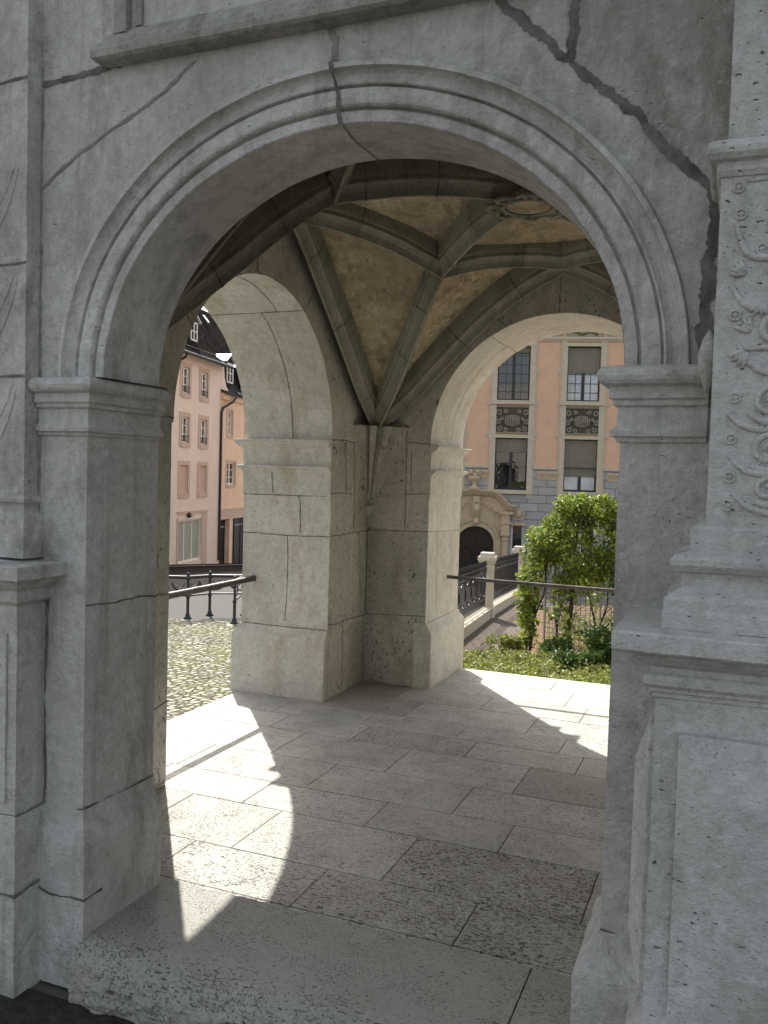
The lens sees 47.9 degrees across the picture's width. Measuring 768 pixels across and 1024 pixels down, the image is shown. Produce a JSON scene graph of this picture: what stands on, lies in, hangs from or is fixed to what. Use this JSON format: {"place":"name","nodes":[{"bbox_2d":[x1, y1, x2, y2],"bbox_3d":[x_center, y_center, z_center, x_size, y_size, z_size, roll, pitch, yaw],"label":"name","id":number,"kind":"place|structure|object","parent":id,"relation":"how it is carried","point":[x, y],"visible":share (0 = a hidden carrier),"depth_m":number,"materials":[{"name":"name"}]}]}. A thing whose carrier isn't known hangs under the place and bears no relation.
{"place":"outdoors","nodes":[
{"label":"outdoors","id":0,"kind":"place"},
{"bbox_2d":[30,981,69,1000],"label":"forecourt","id":1,"kind":"structure","parent":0,"point":[61,992],"depth_m":3.07,"materials":[{"name":"grey stone"}]},
{"bbox_2d":[0,988,137,1023],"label":"damp strip","id":2,"kind":"object","parent":1,"relation":"on","point":[29,1006],"visible":0.92,"depth_m":2.94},
{"bbox_2d":[169,566,242,591],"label":"road","id":3,"kind":"structure","parent":0,"point":[201,571],"depth_m":38.20,"materials":[{"name":"grey asphalt"}]},
{"bbox_2d":[169,563,242,568],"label":"pavement","id":4,"kind":"structure","parent":0,"point":[173,566],"depth_m":50.77,"materials":[{"name":"grey stone"}]},
{"bbox_2d":[69,670,609,1023],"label":"floor","id":5,"kind":"structure","parent":0,"point":[364,852],"depth_m":3.96,"materials":[{"name":"stone"}]},
{"bbox_2d":[0,0,767,1023],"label":"portico","id":6,"kind":"structure","parent":5,"relation":"on","point":[380,240],"depth_m":3.00,"materials":[{"name":"stone"}]},
{"bbox_2d":[169,575,255,598],"bbox_3d":[-1.437,0.568,6.024,0.046,0.049,2.078,3,3,22],"label":"guard rail","id":7,"kind":"object","parent":6,"relation":"attached to","point":[203,588],"visible":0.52,"depth_m":6.37,"materials":[{"name":"metal"}]},
{"bbox_2d":[447,575,613,592],"bbox_3d":[1.528,0.632,7.340,2.094,0.047,0.033,3,3,22],"label":"guard rail","id":8,"kind":"object","parent":6,"relation":"attached to","point":[533,584],"visible":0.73,"depth_m":7.43,"materials":[{"name":"metal"}]},
{"bbox_2d":[167,668,609,722],"bbox_3d":[0.010,1.571,6.884,4.960,0.170,1.503,0,3,-25],"label":"floor edge","id":9,"kind":"object","parent":5,"relation":"on","point":[464,669],"visible":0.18,"depth_m":7.63,"materials":[{"name":"stone"}]},
{"bbox_2d":[168,580,613,621],"bbox_3d":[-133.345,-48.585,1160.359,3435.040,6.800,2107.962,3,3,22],"label":"ground","id":10,"kind":"structure","parent":0,"point":[221,607],"depth_m":22.57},
{"bbox_2d":[169,315,233,564],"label":"pink house","id":11,"kind":"structure","parent":10,"relation":"on","point":[195,445],"depth_m":52.80,"materials":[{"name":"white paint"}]},
{"bbox_2d":[181,416,188,442],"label":"window","id":12,"kind":"structure","parent":11,"relation":"in","point":[184,419],"depth_m":51.20,"materials":[{"name":"white paint"}]},
{"bbox_2d":[182,367,189,392],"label":"window","id":13,"kind":"structure","parent":11,"relation":"in","point":[184,370],"depth_m":51.04,"materials":[{"name":"white paint"}]},
{"bbox_2d":[178,519,199,562],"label":"shop window","id":14,"kind":"structure","parent":11,"relation":"in","point":[188,530],"depth_m":52.43,"materials":[{"name":"grey glass"}]},
{"bbox_2d":[200,420,206,444],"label":"window","id":15,"kind":"structure","parent":11,"relation":"in","point":[202,427],"depth_m":53.91,"materials":[{"name":"white paint"}]},
{"bbox_2d":[201,372,207,397],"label":"window","id":16,"kind":"structure","parent":11,"relation":"in","point":[203,375],"depth_m":53.78,"materials":[{"name":"white paint"}]},
{"bbox_2d":[167,619,239,720],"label":"cobblestones","id":17,"kind":"structure","parent":10,"relation":"on","point":[199,665],"depth_m":13.64,"materials":[{"name":"beige stone"}]},
{"bbox_2d":[169,571,241,623],"bbox_3d":[-4.660,1.885,19.217,6.005,1.148,1.819,1,3,-12],"label":"iron railing","id":18,"kind":"object","parent":17,"relation":"on","point":[209,576],"visible":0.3,"depth_m":19.41,"materials":[{"name":"black metal"}]},
{"bbox_2d":[198,309,244,563],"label":"peach house","id":19,"kind":"structure","parent":10,"relation":"on","point":[231,504],"depth_m":58.57,"materials":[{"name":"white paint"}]},
{"bbox_2d":[219,519,224,562],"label":"door","id":20,"kind":"structure","parent":19,"relation":"in","point":[222,537],"depth_m":58.32,"materials":[{"name":"black wood"}]},
{"bbox_2d":[228,411,230,434],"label":"window","id":21,"kind":"structure","parent":19,"relation":"in","point":[229,413],"depth_m":58.20,"materials":[{"name":"white paint"}]},
{"bbox_2d":[227,462,232,483],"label":"window","id":22,"kind":"structure","parent":19,"relation":"in","point":[229,465],"depth_m":58.63,"materials":[{"name":"white paint"}]},
{"bbox_2d":[232,517,243,562],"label":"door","id":23,"kind":"structure","parent":19,"relation":"in","point":[237,533],"depth_m":61.11,"materials":[{"name":"black wood"}]},
{"bbox_2d":[512,546,525,587],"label":"stone pillar","id":24,"kind":"structure","parent":10,"relation":"on","point":[515,549],"depth_m":27.01,"materials":[{"name":"beige stone"}]},
{"bbox_2d":[463,613,611,684],"bbox_3d":[4.189,2.467,16.120,3.984,0.897,10.409,3,3,26],"label":"ground cover","id":25,"kind":"object","parent":10,"relation":"on","point":[529,663],"visible":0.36,"depth_m":13.03,"materials":[{"name":"green plant"}]},
{"bbox_2d":[458,332,623,583],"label":"salmon house","id":26,"kind":"structure","parent":10,"relation":"on","point":[541,421],"depth_m":40.55,"materials":[{"name":"paint"}]},
{"bbox_2d":[494,438,527,489],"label":"window","id":27,"kind":"structure","parent":26,"relation":"in","point":[510,471],"depth_m":40.97,"materials":[{"name":"grey glass"}]},
{"bbox_2d":[497,347,530,399],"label":"window","id":28,"kind":"structure","parent":26,"relation":"in","point":[513,383],"depth_m":40.80,"materials":[{"name":"grey glass"}]},
{"bbox_2d":[510,526,522,554],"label":"window","id":29,"kind":"structure","parent":26,"relation":"in","point":[516,531],"depth_m":41.03,"materials":[{"name":"glass"}]},
{"bbox_2d":[563,439,596,491],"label":"window","id":30,"kind":"structure","parent":26,"relation":"in","point":[580,456],"depth_m":40.49,"materials":[{"name":"grey glass"}]},
{"bbox_2d":[566,347,600,401],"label":"window","id":31,"kind":"structure","parent":26,"relation":"in","point":[583,362],"depth_m":40.34,"materials":[{"name":"grey glass"}]},
{"bbox_2d":[580,530,594,561],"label":"window","id":32,"kind":"structure","parent":26,"relation":"in","point":[580,530],"depth_m":40.61,"materials":[{"name":"white paint"}]},
{"bbox_2d":[463,592,561,655],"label":"gravel path","id":33,"kind":"structure","parent":0,"point":[502,622],"depth_m":19.07,"materials":[{"name":"gravel"}]},
{"bbox_2d":[457,561,491,638],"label":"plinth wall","id":34,"kind":"structure","parent":33,"relation":"on","point":[475,617],"depth_m":18.94,"materials":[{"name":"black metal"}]},
{"bbox_2d":[478,552,497,618],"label":"stone pillar","id":35,"kind":"structure","parent":33,"relation":"on","point":[490,558],"depth_m":21.07,"materials":[{"name":"beige stone"}]},
{"bbox_2d":[493,553,520,614],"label":"plinth wall","id":36,"kind":"structure","parent":33,"relation":"on","point":[504,599],"depth_m":24.16,"materials":[{"name":"beige stone"}]},
{"bbox_2d":[513,604,612,672],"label":"garden soil","id":37,"kind":"structure","parent":0,"point":[540,629],"depth_m":20.31,"materials":[{"name":"brown soil"}]},
{"bbox_2d":[485,633,525,654],"bbox_3d":[2.118,2.305,14.893,0.652,0.502,0.586,-1,3,-41],"label":"shrub","id":38,"kind":"object","parent":37,"relation":"on","point":[509,642],"visible":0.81,"depth_m":14.80,"materials":[{"name":"green plant"}]},
{"bbox_2d":[537,635,574,655],"bbox_3d":[2.880,2.343,14.536,0.649,0.471,0.820,3,3,22],"label":"shrub","id":39,"kind":"object","parent":37,"relation":"on","point":[546,646],"visible":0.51,"depth_m":14.47,"materials":[{"name":"green plant"}]},
{"bbox_2d":[512,492,616,651],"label":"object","id":40,"kind":"object","parent":37,"relation":"on","point":[554,528],"visible":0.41,"depth_m":15.21,"materials":[{"name":"green plant"}]},
{"bbox_2d":[550,648,605,673],"bbox_3d":[2.997,2.322,13.345,0.868,0.503,0.780,3,3,22],"label":"shrub","id":41,"kind":"object","parent":37,"relation":"on","point":[568,658],"visible":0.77,"depth_m":13.19,"materials":[{"name":"green plant"}]},
{"bbox_2d":[543,534,613,651],"bbox_3d":[4.393,1.550,15.831,3.221,2.330,1.510,3,3,22],"label":"wire trellis","id":42,"kind":"object","parent":37,"relation":"on","point":[600,609],"visible":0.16,"depth_m":15.53,"materials":[{"name":"grey metal"}]},
{"bbox_2d":[580,621,611,668],"bbox_3d":[3.628,2.175,13.736,0.981,0.832,0.961,3,3,22],"label":"shrub","id":43,"kind":"object","parent":37,"relation":"on","point":[599,640],"visible":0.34,"depth_m":13.63,"materials":[{"name":"green plant"}]}
]}

